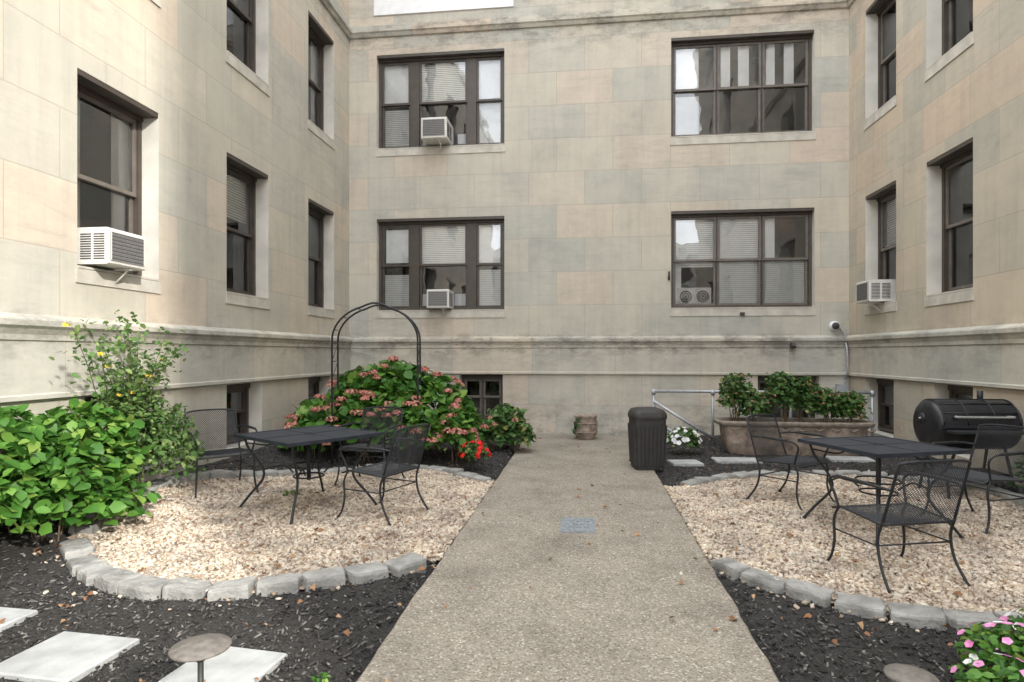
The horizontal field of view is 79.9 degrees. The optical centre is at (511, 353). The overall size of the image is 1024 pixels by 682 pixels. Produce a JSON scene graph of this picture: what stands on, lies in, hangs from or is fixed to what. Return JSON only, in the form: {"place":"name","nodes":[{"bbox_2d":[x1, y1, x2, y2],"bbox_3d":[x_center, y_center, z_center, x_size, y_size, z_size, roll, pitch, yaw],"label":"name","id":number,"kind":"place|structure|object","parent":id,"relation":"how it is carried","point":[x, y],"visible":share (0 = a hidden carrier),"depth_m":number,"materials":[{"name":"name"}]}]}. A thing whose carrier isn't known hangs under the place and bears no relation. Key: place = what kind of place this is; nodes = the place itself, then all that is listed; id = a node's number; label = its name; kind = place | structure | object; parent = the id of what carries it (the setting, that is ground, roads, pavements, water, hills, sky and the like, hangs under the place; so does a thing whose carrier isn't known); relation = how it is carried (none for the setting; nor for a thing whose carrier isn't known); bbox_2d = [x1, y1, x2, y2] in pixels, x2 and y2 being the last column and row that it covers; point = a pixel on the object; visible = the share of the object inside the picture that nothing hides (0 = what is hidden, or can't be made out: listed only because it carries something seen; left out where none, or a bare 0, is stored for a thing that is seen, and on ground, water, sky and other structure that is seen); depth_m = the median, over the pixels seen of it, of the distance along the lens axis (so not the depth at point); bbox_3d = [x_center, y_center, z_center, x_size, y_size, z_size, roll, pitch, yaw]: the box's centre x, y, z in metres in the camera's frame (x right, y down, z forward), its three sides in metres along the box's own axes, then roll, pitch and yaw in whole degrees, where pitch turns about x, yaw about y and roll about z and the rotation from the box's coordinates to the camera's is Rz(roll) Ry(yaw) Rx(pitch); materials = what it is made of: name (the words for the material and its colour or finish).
{"place":"outdoors","nodes":[
{"label":"outdoors","id":0,"kind":"place"},
{"bbox_2d":[0,422,1019,681],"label":"ground","id":1,"kind":"structure","parent":0,"point":[378,632],"depth_m":3.46,"materials":[{"name":"black soil"}]},
{"bbox_2d":[0,607,37,631],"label":"stepping stone","id":2,"kind":"object","parent":1,"relation":"on","point":[12,616],"visible":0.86,"depth_m":3.44,"materials":[{"name":"concrete"}]},
{"bbox_2d":[0,631,139,681],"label":"stepping stone","id":3,"kind":"object","parent":1,"relation":"on","point":[65,656],"visible":0.93,"depth_m":2.96,"materials":[{"name":"concrete"}]},
{"bbox_2d":[0,398,161,541],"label":"leafy shrub","id":4,"kind":"object","parent":1,"relation":"on","point":[85,468],"visible":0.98,"depth_m":4.55,"materials":[{"name":"green plant"}]},
{"bbox_2d":[49,309,208,489],"bbox_3d":[-3.397,0.475,5.517,0.742,1.752,1.778,0,0,7],"label":"rose bush","id":5,"kind":"object","parent":1,"relation":"on","point":[165,432],"visible":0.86,"depth_m":5.65,"materials":[{"name":"green plant"}]},
{"bbox_2d":[0,0,351,523],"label":"wall","id":6,"kind":"structure","parent":1,"relation":"on","point":[192,90],"depth_m":6.83,"materials":[{"name":"stone"}]},
{"bbox_2d":[77,83,143,275],"bbox_3d":[-4.341,-1.655,5.983,0.790,1.743,1.034,0,0,7],"label":"sash window","id":7,"kind":"structure","parent":6,"relation":"attached to","point":[109,163],"depth_m":6.40,"materials":[{"name":"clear glass"}]},
{"bbox_2d":[85,395,135,444],"bbox_3d":[-4.339,0.774,5.998,0.790,0.763,0.904,0,0,7],"label":"basement window","id":8,"kind":"structure","parent":6,"relation":"attached to","point":[87,399],"depth_m":5.83,"materials":[{"name":"black glass"}]},
{"bbox_2d":[77,227,144,283],"bbox_3d":[-3.823,-0.897,5.750,0.473,0.486,0.486,0,0,7],"label":"window air conditioner","id":9,"kind":"object","parent":6,"relation":"attached to","point":[107,248],"depth_m":5.55,"materials":[{"name":"white plastic"}]},
{"bbox_2d":[227,383,249,443],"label":"basement window","id":10,"kind":"structure","parent":6,"relation":"attached to","point":[238,398],"depth_m":8.46,"materials":[{"name":"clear glass"}]},
{"bbox_2d":[227,0,255,73],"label":"sash window","id":11,"kind":"structure","parent":6,"relation":"attached to","point":[241,30],"depth_m":8.70,"materials":[{"name":"black glass"}]},
{"bbox_2d":[227,163,256,295],"bbox_3d":[-4.074,-1.655,8.227,0.790,1.743,1.014,0,0,7],"label":"sash window","id":12,"kind":"structure","parent":6,"relation":"attached to","point":[241,232],"depth_m":8.64,"materials":[{"name":"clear glass"}]},
{"bbox_2d":[308,377,319,404],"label":"basement window","id":13,"kind":"structure","parent":6,"relation":"attached to","point":[313,386],"depth_m":10.72,"materials":[{"name":"black glass"}]},
{"bbox_2d":[308,206,324,307],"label":"sash window","id":14,"kind":"structure","parent":6,"relation":"attached to","point":[315,258],"depth_m":10.94,"materials":[{"name":"black glass"}]},
{"bbox_2d":[308,25,324,131],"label":"sash window","id":15,"kind":"structure","parent":6,"relation":"attached to","point":[316,45],"depth_m":10.89,"materials":[{"name":"black glass"}]},
{"bbox_2d":[168,633,231,681],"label":"path light","id":16,"kind":"object","parent":1,"relation":"on","point":[200,649],"visible":1,"depth_m":2.11,"materials":[{"name":"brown metal"}]},
{"bbox_2d":[158,646,286,681],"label":"stepping stone","id":17,"kind":"object","parent":1,"relation":"on","point":[234,664],"visible":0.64,"depth_m":2.86,"materials":[{"name":"stone"}]},
{"bbox_2d":[32,466,503,609],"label":"gravel patio","id":18,"kind":"structure","parent":1,"relation":"on","point":[276,538],"depth_m":5.13,"materials":[{"name":"beige gravel"}]},
{"bbox_2d":[183,408,258,497],"bbox_3d":[-3.058,1.013,6.366,0.647,0.834,0.674,0,0,-41],"label":"patio chair","id":19,"kind":"object","parent":18,"relation":"on","point":[220,452],"visible":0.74,"depth_m":6.49,"materials":[{"name":"black metal"}]},
{"bbox_2d":[283,490,331,681],"bbox_3d":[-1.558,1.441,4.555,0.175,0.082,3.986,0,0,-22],"label":"weed seedling","id":20,"kind":"object","parent":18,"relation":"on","point":[323,675],"visible":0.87,"depth_m":2.74,"materials":[{"name":"green plant"}]},
{"bbox_2d":[234,425,381,524],"bbox_3d":[-1.945,1.110,5.850,0.980,0.710,0.980,0,0,40],"label":"patio table","id":21,"kind":"object","parent":18,"relation":"on","point":[308,436],"visible":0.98,"depth_m":5.79,"materials":[{"name":"black metal"}]},
{"bbox_2d":[334,406,405,488],"bbox_3d":[-1.599,1.048,6.999,0.647,0.834,0.674,0,0,14],"label":"patio chair","id":22,"kind":"object","parent":18,"relation":"on","point":[387,446],"visible":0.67,"depth_m":7.17,"materials":[{"name":"black metal"}]},
{"bbox_2d":[336,423,429,525],"bbox_3d":[-1.133,1.048,5.571,0.674,0.834,0.647,0,0,27],"label":"patio chair","id":23,"kind":"object","parent":18,"relation":"on","point":[384,472],"visible":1,"depth_m":5.45,"materials":[{"name":"black metal"}]},
{"bbox_2d":[58,463,491,601],"bbox_3d":[-1.979,1.402,5.862,3.162,0.321,4.304,0,0,7],"label":"stone edging","id":24,"kind":"object","parent":1,"relation":"on","point":[85,566],"visible":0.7,"depth_m":3.97,"materials":[{"name":"grey stone"}]},
{"bbox_2d":[331,302,420,466],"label":"garden arch","id":25,"kind":"structure","parent":1,"relation":"on","point":[412,322],"depth_m":8.11,"materials":[{"name":"black metal"}]},
{"bbox_2d":[277,356,489,464],"bbox_3d":[-1.768,0.763,8.819,2.937,1.480,2.007,0,0,7],"label":"hydrangea bush","id":26,"kind":"object","parent":1,"relation":"on","point":[451,418],"visible":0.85,"depth_m":8.30,"materials":[{"name":"green plant"}]},
{"bbox_2d":[458,440,491,461],"bbox_3d":[-0.481,1.238,7.823,0.443,0.271,0.418,0,0,7],"label":"red begonia","id":27,"kind":"object","parent":1,"relation":"on","point":[477,451],"visible":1,"depth_m":7.75,"materials":[{"name":"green plant"}]},
{"bbox_2d":[475,403,535,453],"bbox_3d":[-0.095,1.122,9.259,0.984,0.760,0.833,0,0,7],"label":"hydrangea","id":28,"kind":"object","parent":1,"relation":"on","point":[504,428],"visible":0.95,"depth_m":9.08,"materials":[{"name":"green plant"}]},
{"bbox_2d":[0,438,1019,681],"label":"fallen leaves","id":29,"kind":"object","parent":1,"relation":"on","point":[732,617],"visible":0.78,"depth_m":4.47,"materials":[{"name":"brown plant"}]},
{"bbox_2d":[349,0,848,435],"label":"back wall","id":30,"kind":"structure","parent":1,"relation":"on","point":[587,178],"depth_m":11.09,"materials":[{"name":"stone"}]},
{"bbox_2d":[421,117,453,151],"bbox_3d":[-1.388,-4.032,11.396,0.486,0.537,0.613,0,0,7],"label":"window air conditioner","id":31,"kind":"object","parent":30,"relation":"attached to","point":[437,131],"depth_m":11.12,"materials":[{"name":"white plastic"}]},
{"bbox_2d":[427,289,454,316],"bbox_3d":[-1.332,-0.932,11.440,0.426,0.496,0.513,0,0,7],"label":"window air conditioner","id":32,"kind":"object","parent":30,"relation":"attached to","point":[443,299],"depth_m":11.20,"materials":[{"name":"white plastic"}]},
{"bbox_2d":[379,220,503,309],"bbox_3d":[-1.290,-1.685,11.965,2.434,1.723,0.860,0,0,7],"label":"triple window","id":33,"kind":"structure","parent":30,"relation":"attached to","point":[463,261],"depth_m":11.65,"materials":[{"name":"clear glass"}]},
{"bbox_2d":[379,53,503,147],"bbox_3d":[-1.290,-4.766,11.965,2.434,1.763,0.860,0,0,7],"label":"triple window","id":34,"kind":"structure","parent":30,"relation":"attached to","point":[464,95],"depth_m":11.64,"materials":[{"name":"black glass"}]},
{"bbox_2d":[374,0,513,15],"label":"spandrel panels","id":35,"kind":"object","parent":30,"relation":"attached to","point":[388,7],"visible":1,"depth_m":11.44,"materials":[{"name":"white paint"}]},
{"bbox_2d":[462,375,502,418],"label":"basement window","id":36,"kind":"structure","parent":30,"relation":"attached to","point":[485,393],"depth_m":11.60,"materials":[{"name":"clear glass"}]},
{"bbox_2d":[668,271,744,315],"bbox_3d":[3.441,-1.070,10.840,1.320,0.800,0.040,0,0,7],"label":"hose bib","id":37,"kind":"object","parent":30,"relation":"attached to","point":[742,313],"visible":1,"depth_m":10.75,"materials":[{"name":"black metal"}]},
{"bbox_2d":[671,35,811,136],"bbox_3d":[4.122,-4.766,11.323,2.434,1.763,0.860,0,0,7],"label":"triple window","id":38,"kind":"structure","parent":30,"relation":"attached to","point":[759,85],"depth_m":11.15,"materials":[{"name":"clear glass"}]},
{"bbox_2d":[671,212,811,307],"bbox_3d":[4.122,-1.685,11.323,2.434,1.723,0.860,0,0,7],"label":"triple window","id":39,"kind":"structure","parent":30,"relation":"attached to","point":[749,260],"depth_m":11.03,"materials":[{"name":"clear glass"}]},
{"bbox_2d":[677,288,710,303],"bbox_3d":[3.324,-1.038,11.218,0.600,0.325,0.238,0,0,7],"label":"twin window fan","id":40,"kind":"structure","parent":39,"relation":"attached to","point":[692,295],"depth_m":11.11,"materials":[{"name":"white plastic"}]},
{"bbox_2d":[758,376,814,417],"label":"basement window","id":41,"kind":"structure","parent":30,"relation":"attached to","point":[761,386],"depth_m":11.35,"materials":[{"name":"black glass"}]},
{"bbox_2d":[790,343,795,347],"bbox_3d":[4.856,-0.142,10.547,0.080,0.097,0.117,0,0,7],"label":"wall spotlight","id":42,"kind":"object","parent":30,"relation":"attached to","point":[792,345],"depth_m":10.55,"materials":[{"name":"grey metal"}]},
{"bbox_2d":[829,321,848,390],"bbox_3d":[5.637,0.037,10.534,0.285,1.205,0.148,0,0,7],"label":"security camera","id":43,"kind":"object","parent":30,"relation":"attached to","point":[834,325],"visible":1,"depth_m":10.52,"materials":[{"name":"white paint"}]},
{"bbox_2d":[667,426,702,448],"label":"white impatiens","id":44,"kind":"object","parent":1,"relation":"on","point":[684,435],"visible":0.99,"depth_m":8.71,"materials":[{"name":"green plant"}]},
{"bbox_2d":[667,459,703,466],"bbox_3d":[2.320,1.472,8.184,0.400,0.060,0.320,0,0,-1],"label":"stepping stone","id":45,"kind":"object","parent":1,"relation":"on","point":[688,462],"visible":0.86,"depth_m":8.11,"materials":[{"name":"concrete"}]},
{"bbox_2d":[711,457,762,463],"bbox_3d":[3.051,1.462,8.319,0.600,0.060,0.300,0,0,4],"label":"stepping stone","id":46,"kind":"object","parent":1,"relation":"on","point":[739,460],"visible":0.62,"depth_m":8.20,"materials":[{"name":"stone"}]},
{"bbox_2d":[651,389,875,444],"bbox_3d":[3.910,1.020,9.591,3.374,0.900,0.094,0,0,7],"label":"pipe railing","id":47,"kind":"object","parent":1,"relation":"on","point":[713,392],"visible":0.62,"depth_m":9.68,"materials":[{"name":"metal"}]},
{"bbox_2d":[713,371,875,455],"bbox_3d":[4.040,0.846,8.832,2.163,1.208,0.699,0,0,7],"label":"planter with shrubs","id":48,"kind":"object","parent":1,"relation":"on","point":[805,393],"visible":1,"depth_m":8.71,"materials":[{"name":"green plant"}]},
{"bbox_2d":[664,470,1023,649],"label":"gravel patio","id":49,"kind":"structure","parent":1,"relation":"on","point":[982,555],"depth_m":4.76,"materials":[{"name":"beige gravel"}]},
{"bbox_2d":[746,414,835,510],"bbox_3d":[2.747,1.048,6.116,0.647,0.834,0.674,0,0,-35],"label":"patio chair","id":50,"kind":"object","parent":49,"relation":"on","point":[796,460],"visible":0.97,"depth_m":6.17,"materials":[{"name":"black metal"}]},
{"bbox_2d":[797,436,969,544],"bbox_3d":[3.088,1.110,5.152,0.880,0.710,0.880,0,0,-13],"label":"patio table","id":51,"kind":"object","parent":49,"relation":"on","point":[878,448],"visible":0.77,"depth_m":5.03,"materials":[{"name":"black metal"}]},
{"bbox_2d":[826,459,971,593],"bbox_3d":[2.562,1.063,4.046,0.647,0.834,0.674,0,0,-9],"label":"patio chair","id":52,"kind":"object","parent":49,"relation":"on","point":[892,519],"visible":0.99,"depth_m":3.87,"materials":[{"name":"black metal"}]},
{"bbox_2d":[913,391,1023,498],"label":"barrel grill","id":53,"kind":"object","parent":49,"relation":"on","point":[942,420],"visible":0.89,"depth_m":6.15,"materials":[{"name":"metal"}]},
{"bbox_2d":[921,424,1023,533],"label":"patio chair","id":54,"kind":"object","parent":49,"relation":"on","point":[989,476],"visible":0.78,"depth_m":5.37,"materials":[{"name":"black metal"}]},
{"bbox_2d":[1006,455,1023,488],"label":"evergreen shrub","id":55,"kind":"object","parent":49,"relation":"on","point":[1010,483],"visible":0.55,"depth_m":5.60,"materials":[{"name":"green plant"}]},
{"bbox_2d":[825,456,875,462],"bbox_3d":[4.617,1.454,8.364,0.550,0.060,0.300,0,0,11],"label":"stepping stone","id":56,"kind":"object","parent":1,"relation":"on","point":[860,459],"visible":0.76,"depth_m":8.29,"materials":[{"name":"stone"}]},
{"bbox_2d":[680,469,1023,632],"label":"stone edging","id":57,"kind":"object","parent":1,"relation":"on","point":[917,616],"visible":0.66,"depth_m":3.68,"materials":[{"name":"grey stone"}]},
{"bbox_2d":[883,663,939,681],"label":"path light","id":58,"kind":"object","parent":1,"relation":"on","point":[896,672],"visible":1,"depth_m":2.25,"materials":[{"name":"brown metal"}]},
{"bbox_2d":[846,0,1023,486],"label":"wall","id":59,"kind":"structure","parent":1,"relation":"on","point":[923,336],"depth_m":8.14,"materials":[{"name":"stone"}]},
{"bbox_2d":[856,279,895,311],"bbox_3d":[5.714,-0.887,9.513,0.513,0.486,0.466,0,0,7],"label":"window air conditioner","id":60,"kind":"object","parent":59,"relation":"attached to","point":[872,292],"depth_m":9.30,"materials":[{"name":"white plastic"}]},
{"bbox_2d":[877,379,893,432],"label":"basement window","id":61,"kind":"structure","parent":59,"relation":"attached to","point":[885,404],"depth_m":9.89,"materials":[{"name":"black glass"}]},
{"bbox_2d":[877,0,895,108],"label":"sash window","id":62,"kind":"structure","parent":59,"relation":"attached to","point":[886,13],"depth_m":9.89,"materials":[{"name":"black glass"}]},
{"bbox_2d":[877,189,895,278],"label":"sash window","id":63,"kind":"structure","parent":59,"relation":"attached to","point":[887,236],"depth_m":9.88,"materials":[{"name":"black glass"}]},
{"bbox_2d":[940,148,972,291],"bbox_3d":[6.056,-1.671,7.635,0.790,1.773,0.984,0,0,7],"label":"sash window","id":64,"kind":"structure","parent":59,"relation":"attached to","point":[957,222],"depth_m":8.13,"materials":[{"name":"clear glass"}]},
{"bbox_2d":[942,0,972,55],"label":"sash window","id":65,"kind":"structure","parent":59,"relation":"attached to","point":[957,21],"depth_m":8.13,"materials":[{"name":"black glass"}]},
{"bbox_2d":[948,385,972,452],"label":"basement window","id":66,"kind":"structure","parent":59,"relation":"attached to","point":[960,392],"depth_m":7.86,"materials":[{"name":"black glass"}]},
{"bbox_2d":[947,608,1023,681],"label":"impatiens","id":67,"kind":"object","parent":1,"relation":"on","point":[1003,636],"visible":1,"depth_m":2.74,"materials":[{"name":"green plant"}]},
{"bbox_2d":[356,434,778,681],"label":"concrete path","id":68,"kind":"structure","parent":0,"point":[608,602],"depth_m":3.73,"materials":[{"name":"concrete"}]},
{"bbox_2d":[559,517,595,532],"bbox_3d":[0.563,1.466,5.235,0.295,0.023,0.450,0,0,7],"label":"utility cover","id":69,"kind":"object","parent":68,"relation":"on","point":[576,525],"visible":1,"depth_m":5.19,"materials":[{"name":"metal"}]},
{"bbox_2d":[572,414,597,439],"bbox_3d":[1.254,1.258,10.533,0.460,0.420,0.454,0,0,7],"label":"barrel urn","id":70,"kind":"object","parent":68,"relation":"on","point":[585,426],"visible":1,"depth_m":10.38,"materials":[{"name":"stone"}]},
{"bbox_2d":[628,407,666,469],"bbox_3d":[1.739,1.081,7.870,0.451,0.775,0.451,0,0,-1],"label":"trash can","id":71,"kind":"object","parent":68,"relation":"on","point":[647,433],"visible":1,"depth_m":7.67,"materials":[{"name":"plastic"}]}
]}

